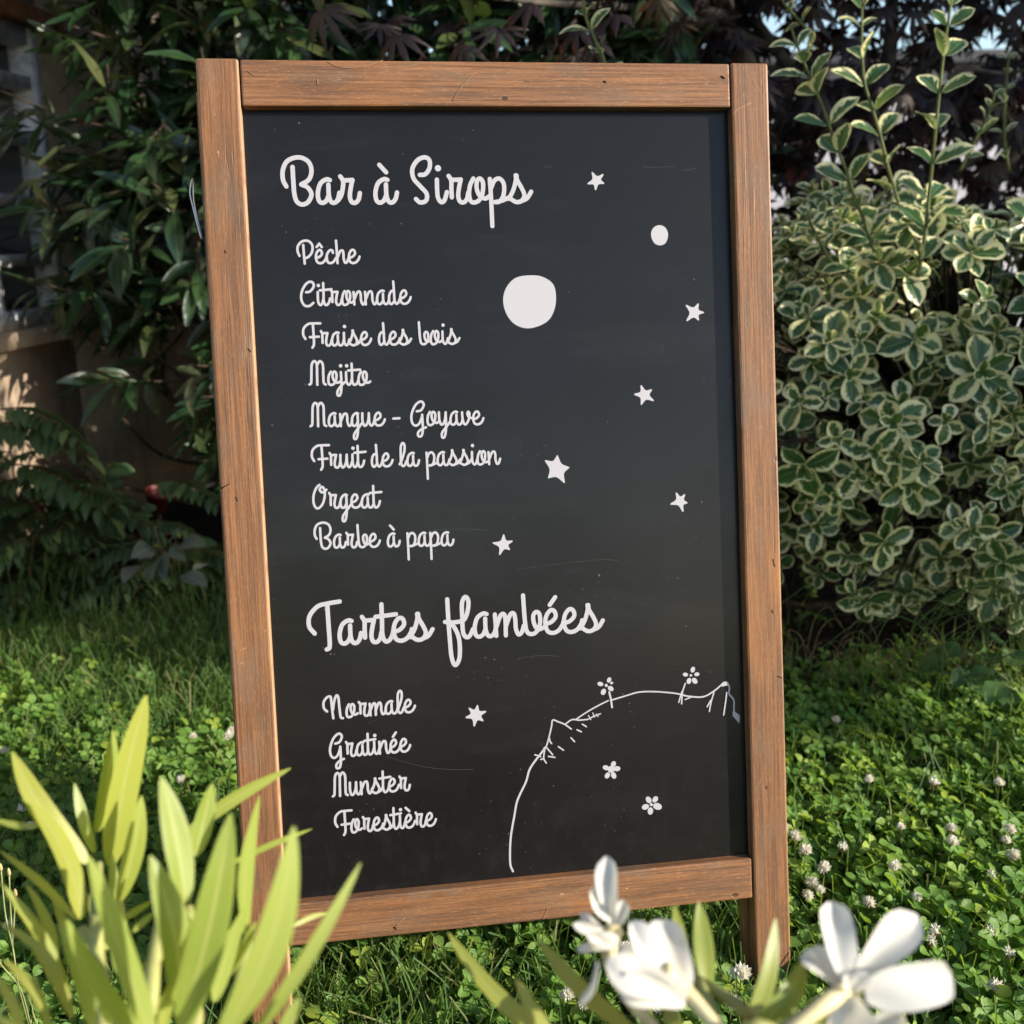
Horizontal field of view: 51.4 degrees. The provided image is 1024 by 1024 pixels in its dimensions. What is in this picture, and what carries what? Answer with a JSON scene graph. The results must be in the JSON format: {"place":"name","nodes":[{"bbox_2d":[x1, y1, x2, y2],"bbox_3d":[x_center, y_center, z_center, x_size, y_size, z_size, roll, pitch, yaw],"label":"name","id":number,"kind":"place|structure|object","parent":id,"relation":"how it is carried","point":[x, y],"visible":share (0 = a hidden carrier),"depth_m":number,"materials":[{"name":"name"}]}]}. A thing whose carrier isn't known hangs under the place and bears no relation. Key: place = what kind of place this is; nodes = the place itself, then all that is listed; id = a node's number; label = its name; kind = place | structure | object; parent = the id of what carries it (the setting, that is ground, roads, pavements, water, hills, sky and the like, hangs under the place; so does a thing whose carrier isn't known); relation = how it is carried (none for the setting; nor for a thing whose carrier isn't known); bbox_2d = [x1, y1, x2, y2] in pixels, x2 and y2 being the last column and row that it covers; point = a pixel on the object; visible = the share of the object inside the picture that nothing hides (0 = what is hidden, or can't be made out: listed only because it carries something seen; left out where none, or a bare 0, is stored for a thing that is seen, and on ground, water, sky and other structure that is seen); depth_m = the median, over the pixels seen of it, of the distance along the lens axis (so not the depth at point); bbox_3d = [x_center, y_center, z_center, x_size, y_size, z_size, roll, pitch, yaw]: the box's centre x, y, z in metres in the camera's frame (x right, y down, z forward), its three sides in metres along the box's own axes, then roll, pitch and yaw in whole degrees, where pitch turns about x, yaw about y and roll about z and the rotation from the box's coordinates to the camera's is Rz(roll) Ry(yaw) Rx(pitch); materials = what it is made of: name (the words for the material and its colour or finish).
{"place":"outdoors","nodes":[
{"label":"outdoors","id":0,"kind":"place"},
{"bbox_2d":[0,361,1023,1023],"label":"ground","id":1,"kind":"structure","parent":0,"point":[946,1007],"depth_m":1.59,"materials":[{"name":"green plant"}]},
{"bbox_2d":[0,746,8,776],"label":"clover flower","id":2,"kind":"object","parent":1,"relation":"on","point":[4,749],"visible":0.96,"depth_m":1.75,"materials":[{"name":"white plant"}]},
{"bbox_2d":[3,918,17,959],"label":"clover flower","id":3,"kind":"object","parent":1,"relation":"on","point":[9,923],"visible":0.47,"depth_m":1.31,"materials":[{"name":"plant"}]},
{"bbox_2d":[0,863,37,1023],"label":"weed stalk","id":4,"kind":"object","parent":1,"relation":"on","point":[11,935],"visible":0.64,"depth_m":1.10,"materials":[{"name":"plant"}]},
{"bbox_2d":[17,804,26,814],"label":"clover flower","id":5,"kind":"object","parent":1,"relation":"on","point":[20,808],"visible":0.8,"depth_m":1.59,"materials":[{"name":"white plant"}]},
{"bbox_2d":[27,821,36,841],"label":"clover flower","id":6,"kind":"object","parent":1,"relation":"on","point":[32,822],"visible":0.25,"depth_m":1.53,"materials":[{"name":"white plant"}]},
{"bbox_2d":[0,543,149,631],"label":"grass tuft","id":7,"kind":"object","parent":1,"relation":"on","point":[50,580],"visible":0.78,"depth_m":2.46,"materials":[{"name":"plant"}]},
{"bbox_2d":[60,681,128,709],"bbox_3d":[-0.808,0.365,2.047,0.134,0.038,0.124,-1,15,0],"label":"plantain","id":8,"kind":"object","parent":1,"relation":"on","point":[106,683],"visible":0.23,"depth_m":2.07,"materials":[{"name":"green plant"}]},
{"bbox_2d":[0,0,299,581],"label":"house","id":9,"kind":"structure","parent":1,"relation":"on","point":[38,359],"depth_m":2.99,"materials":[{"name":"grey paint"}]},
{"bbox_2d":[0,19,66,331],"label":"window","id":10,"kind":"structure","parent":9,"relation":"in","point":[20,75],"depth_m":2.88,"materials":[{"name":"grey paint"}]},
{"bbox_2d":[128,570,227,634],"bbox_3d":[-0.741,0.214,2.451,0.274,0.137,0.214,-7,16,-22],"label":"grass tuft","id":11,"kind":"object","parent":1,"relation":"on","point":[192,592],"visible":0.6,"depth_m":2.46,"materials":[{"name":"green plant"}]},
{"bbox_2d":[0,695,360,1023],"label":"oleander","id":12,"kind":"object","parent":1,"relation":"on","point":[198,953],"visible":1,"depth_m":0.57,"materials":[{"name":"plant"}]},
{"bbox_2d":[176,775,185,804],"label":"clover flower","id":13,"kind":"object","parent":1,"relation":"on","point":[179,778],"visible":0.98,"depth_m":1.66,"materials":[{"name":"white plant"}]},
{"bbox_2d":[189,732,196,744],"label":"clover flower","id":14,"kind":"object","parent":1,"relation":"on","point":[192,735],"visible":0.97,"depth_m":1.78,"materials":[{"name":"white plant"}]},
{"bbox_2d":[172,656,230,681],"bbox_3d":[-0.618,0.328,2.161,0.129,0.046,0.127,-1,15,0],"label":"plantain","id":15,"kind":"object","parent":1,"relation":"on","point":[185,673],"visible":0.34,"depth_m":2.16,"materials":[{"name":"green plant"}]},
{"bbox_2d":[223,731,233,760],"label":"clover flower","id":16,"kind":"object","parent":1,"relation":"on","point":[228,735],"visible":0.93,"depth_m":1.77,"materials":[{"name":"white plant"}]},
{"bbox_2d":[226,726,233,745],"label":"clover flower","id":17,"kind":"object","parent":1,"relation":"on","point":[231,728],"visible":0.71,"depth_m":1.79,"materials":[{"name":"white plant"}]},
{"bbox_2d":[189,58,790,1023],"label":"sandwich board","id":18,"kind":"object","parent":1,"relation":"on","point":[493,376],"visible":1,"depth_m":1.18,"materials":[{"name":"brown wood"}]},
{"bbox_2d":[0,565,1023,1023],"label":"clover","id":19,"kind":"object","parent":1,"relation":"on","point":[970,903],"visible":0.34,"depth_m":1.53,"materials":[{"name":"green plant"}]},
{"bbox_2d":[18,363,1023,692],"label":"flower bed soil","id":20,"kind":"structure","parent":1,"relation":"on","point":[200,521],"depth_m":2.50,"materials":[{"name":"brown soil"}]},
{"bbox_2d":[0,406,224,633],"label":"feathery shrub","id":21,"kind":"object","parent":20,"relation":"on","point":[82,517],"visible":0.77,"depth_m":2.48,"materials":[{"name":"green plant"}]},
{"bbox_2d":[27,593,221,635],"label":"leaf litter","id":22,"kind":"object","parent":20,"relation":"on","point":[143,616],"visible":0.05,"depth_m":2.50,"materials":[{"name":"brown plant"}]},
{"bbox_2d":[145,484,168,541],"bbox_3d":[-0.935,0.061,2.778,0.068,0.262,0.070,13,23,-4],"label":"flower","id":23,"kind":"object","parent":20,"relation":"on","point":[153,496],"visible":0.6,"depth_m":2.72,"materials":[{"name":"red plant"}]},
{"bbox_2d":[120,525,207,607],"bbox_3d":[-0.781,0.143,2.467,0.202,0.268,0.218,-1,15,0],"label":"silver leaved plant","id":24,"kind":"object","parent":20,"relation":"on","point":[161,564],"visible":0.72,"depth_m":2.41,"materials":[{"name":"grey plant"}]},
{"bbox_2d":[0,0,797,512],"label":"laurel shrub","id":25,"kind":"object","parent":20,"relation":"on","point":[160,168],"visible":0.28,"depth_m":2.59,"materials":[{"name":"green plant"}]},
{"bbox_2d":[172,482,219,497],"bbox_3d":[-0.723,-0.117,2.905,0.509,0.164,0.087,-12,18,-35],"label":"stick","id":26,"kind":"object","parent":25,"relation":"on","point":[211,484],"visible":0.08,"depth_m":2.81,"materials":[{"name":"brown wood"}]},
{"bbox_2d":[213,0,710,63],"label":"background hedge","id":27,"kind":"object","parent":20,"relation":"on","point":[224,55],"depth_m":4.09,"materials":[{"name":"plant"}]},
{"bbox_2d":[307,0,1023,522],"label":"maple tree","id":28,"kind":"object","parent":20,"relation":"on","point":[737,32],"visible":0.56,"depth_m":2.78,"materials":[{"name":"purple plant"}]},
{"bbox_2d":[559,0,1023,634],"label":"variegated shrub","id":29,"kind":"object","parent":20,"relation":"on","point":[921,286],"visible":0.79,"depth_m":2.03,"materials":[{"name":"green plant"}]},
{"bbox_2d":[559,987,574,1023],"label":"clover flower","id":30,"kind":"object","parent":1,"relation":"on","point":[566,993],"visible":0.88,"depth_m":1.18,"materials":[{"name":"white plant"}]},
{"bbox_2d":[578,1001,588,1009],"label":"clover flower","id":31,"kind":"object","parent":1,"relation":"on","point":[582,1006],"visible":0.5,"depth_m":1.17,"materials":[{"name":"white plant"}]},
{"bbox_2d":[652,1008,663,1022],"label":"clover flower","id":32,"kind":"object","parent":1,"relation":"on","point":[657,1010],"visible":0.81,"depth_m":1.16,"materials":[{"name":"white plant"}]},
{"bbox_2d":[448,856,953,1023],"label":"oleander","id":33,"kind":"object","parent":1,"relation":"on","point":[648,967],"visible":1,"depth_m":0.52,"materials":[{"name":"plant"}]},
{"bbox_2d":[729,961,751,995],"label":"clover flower","id":34,"kind":"object","parent":1,"relation":"on","point":[743,971],"visible":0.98,"depth_m":1.20,"materials":[{"name":"white plant"}]},
{"bbox_2d":[789,830,801,857],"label":"clover flower","id":35,"kind":"object","parent":1,"relation":"on","point":[794,834],"visible":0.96,"depth_m":1.48,"materials":[{"name":"white plant"}]},
{"bbox_2d":[796,844,811,898],"bbox_3d":[0.396,0.492,1.446,0.020,0.092,0.021,-1,15,0],"label":"clover flower","id":36,"kind":"object","parent":1,"relation":"on","point":[805,849],"visible":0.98,"depth_m":1.43,"materials":[{"name":"white plant"}]},
{"bbox_2d":[801,889,814,946],"bbox_3d":[0.376,0.519,1.358,0.016,0.086,0.016,-1,15,0],"label":"clover flower","id":37,"kind":"object","parent":1,"relation":"on","point":[808,895],"visible":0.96,"depth_m":1.35,"materials":[{"name":"white plant"}]},
{"bbox_2d":[805,875,818,907],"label":"clover flower","id":38,"kind":"object","parent":1,"relation":"on","point":[811,882],"visible":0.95,"depth_m":1.38,"materials":[{"name":"white plant"}]},
{"bbox_2d":[782,636,847,701],"bbox_3d":[0.574,0.302,2.050,0.241,0.142,0.157,-7,16,-24],"label":"grass tuft","id":39,"kind":"object","parent":1,"relation":"on","point":[790,662],"visible":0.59,"depth_m":2.03,"materials":[{"name":"green plant"}]},
{"bbox_2d":[814,884,825,922],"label":"clover flower","id":40,"kind":"object","parent":1,"relation":"on","point":[820,889],"visible":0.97,"depth_m":1.37,"materials":[{"name":"white plant"}]},
{"bbox_2d":[817,861,830,904],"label":"clover flower","id":41,"kind":"object","parent":1,"relation":"on","point":[823,866],"visible":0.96,"depth_m":1.40,"materials":[{"name":"white plant"}]},
{"bbox_2d":[784,666,878,727],"bbox_3d":[0.576,0.352,2.031,0.201,0.057,0.192,-8,17,-25],"label":"weed","id":42,"kind":"object","parent":1,"relation":"on","point":[857,686],"visible":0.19,"depth_m":2.01,"materials":[{"name":"green plant"}]},
{"bbox_2d":[832,715,840,737],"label":"clover flower","id":43,"kind":"object","parent":1,"relation":"on","point":[835,719],"visible":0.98,"depth_m":1.82,"materials":[{"name":"white plant"}]},
{"bbox_2d":[838,841,847,887],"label":"clover flower","id":44,"kind":"object","parent":1,"relation":"on","point":[841,847],"visible":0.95,"depth_m":1.45,"materials":[{"name":"white plant"}]},
{"bbox_2d":[863,774,873,797],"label":"clover flower","id":45,"kind":"object","parent":1,"relation":"on","point":[869,778],"visible":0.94,"depth_m":1.62,"materials":[{"name":"white plant"}]},
{"bbox_2d":[862,896,876,917],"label":"clover flower","id":46,"kind":"object","parent":1,"relation":"on","point":[869,901],"visible":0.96,"depth_m":1.33,"materials":[{"name":"white plant"}]},
{"bbox_2d":[889,861,900,892],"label":"clover flower","id":47,"kind":"object","parent":1,"relation":"on","point":[894,865],"visible":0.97,"depth_m":1.39,"materials":[{"name":"white plant"}]},
{"bbox_2d":[896,822,905,845],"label":"clover flower","id":48,"kind":"object","parent":1,"relation":"on","point":[900,825],"visible":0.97,"depth_m":1.50,"materials":[{"name":"white plant"}]},
{"bbox_2d":[781,527,1023,712],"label":"grass tuft","id":49,"kind":"object","parent":1,"relation":"on","point":[982,613],"visible":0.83,"depth_m":1.98,"materials":[{"name":"green plant"}]},
{"bbox_2d":[782,607,1023,719],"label":"dry grass","id":50,"kind":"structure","parent":1,"relation":"on","point":[879,665],"depth_m":2.01,"materials":[{"name":"plant"}]},
{"bbox_2d":[910,891,922,912],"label":"clover flower","id":51,"kind":"object","parent":1,"relation":"on","point":[915,896],"visible":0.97,"depth_m":1.34,"materials":[{"name":"white plant"}]},
{"bbox_2d":[870,665,964,720],"bbox_3d":[0.760,0.349,2.026,0.179,0.061,0.210,7,17,26],"label":"weed","id":52,"kind":"object","parent":1,"relation":"on","point":[943,674],"visible":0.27,"depth_m":2.04,"materials":[{"name":"green plant"}]},
{"bbox_2d":[926,934,937,960],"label":"clover flower","id":53,"kind":"object","parent":1,"relation":"on","point":[931,941],"visible":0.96,"depth_m":1.26,"materials":[{"name":"white plant"}]},
{"bbox_2d":[927,775,940,824],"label":"clover flower","id":54,"kind":"object","parent":1,"relation":"on","point":[934,782],"visible":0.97,"depth_m":1.61,"materials":[{"name":"white plant"}]},
{"bbox_2d":[928,923,940,939],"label":"clover flower","id":55,"kind":"object","parent":1,"relation":"on","point":[934,930],"visible":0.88,"depth_m":1.29,"materials":[{"name":"white plant"}]},
{"bbox_2d":[854,578,1023,718],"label":"grass tuft","id":56,"kind":"object","parent":1,"relation":"on","point":[913,628],"visible":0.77,"depth_m":1.96,"materials":[{"name":"green plant"}]},
{"bbox_2d":[944,822,956,846],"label":"clover flower","id":57,"kind":"object","parent":1,"relation":"on","point":[952,828],"visible":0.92,"depth_m":1.50,"materials":[{"name":"white plant"}]},
{"bbox_2d":[945,834,959,860],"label":"clover flower","id":58,"kind":"object","parent":1,"relation":"on","point":[951,839],"visible":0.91,"depth_m":1.46,"materials":[{"name":"white plant"}]},
{"bbox_2d":[917,632,1023,714],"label":"weed","id":59,"kind":"object","parent":1,"relation":"on","point":[961,674],"visible":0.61,"depth_m":2.03,"materials":[{"name":"green plant"}]},
{"bbox_2d":[949,976,1014,1023],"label":"narrow leaved weed","id":60,"kind":"object","parent":1,"relation":"on","point":[1005,992],"visible":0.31,"depth_m":1.20,"materials":[{"name":"green plant"}]},
{"bbox_2d":[985,924,995,935],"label":"clover flower","id":61,"kind":"object","parent":1,"relation":"on","point":[991,930],"visible":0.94,"depth_m":1.28,"materials":[{"name":"white plant"}]},
{"bbox_2d":[986,868,996,896],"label":"clover flower","id":62,"kind":"object","parent":1,"relation":"on","point":[991,873],"visible":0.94,"depth_m":1.38,"materials":[{"name":"white plant"}]},
{"bbox_2d":[964,652,1023,716],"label":"weed","id":63,"kind":"object","parent":1,"relation":"on","point":[978,674],"visible":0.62,"depth_m":1.97,"materials":[{"name":"green plant"}]},
{"bbox_2d":[986,977,1003,1022],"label":"clover flower","id":64,"kind":"object","parent":1,"relation":"on","point":[993,983],"visible":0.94,"depth_m":1.20,"materials":[{"name":"white plant"}]},
{"bbox_2d":[993,777,1005,815],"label":"clover flower","id":65,"kind":"object","parent":1,"relation":"on","point":[998,781],"visible":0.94,"depth_m":1.61,"materials":[{"name":"white plant"}]},
{"bbox_2d":[1000,834,1011,870],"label":"clover flower","id":66,"kind":"object","parent":1,"relation":"on","point":[1006,839],"visible":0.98,"depth_m":1.46,"materials":[{"name":"white plant"}]},
{"bbox_2d":[1002,945,1015,982],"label":"clover flower","id":67,"kind":"object","parent":1,"relation":"on","point":[1009,953],"visible":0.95,"depth_m":1.25,"materials":[{"name":"white plant"}]},
{"bbox_2d":[1003,823,1016,835],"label":"clover flower","id":68,"kind":"object","parent":1,"relation":"on","point":[1009,828],"visible":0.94,"depth_m":1.48,"materials":[{"name":"white plant"}]},
{"bbox_2d":[1005,848,1019,865],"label":"clover flower","id":69,"kind":"object","parent":1,"relation":"on","point":[1012,854],"visible":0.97,"depth_m":1.43,"materials":[{"name":"white plant"}]},
{"bbox_2d":[378,0,1023,54],"label":"sky","id":70,"kind":"structure","parent":0,"point":[985,43],"materials":[{"name":"white"}]},
{"bbox_2d":[760,49,1023,328],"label":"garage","id":71,"kind":"structure","parent":0,"point":[958,62],"depth_m":7.94,"materials":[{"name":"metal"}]}
]}

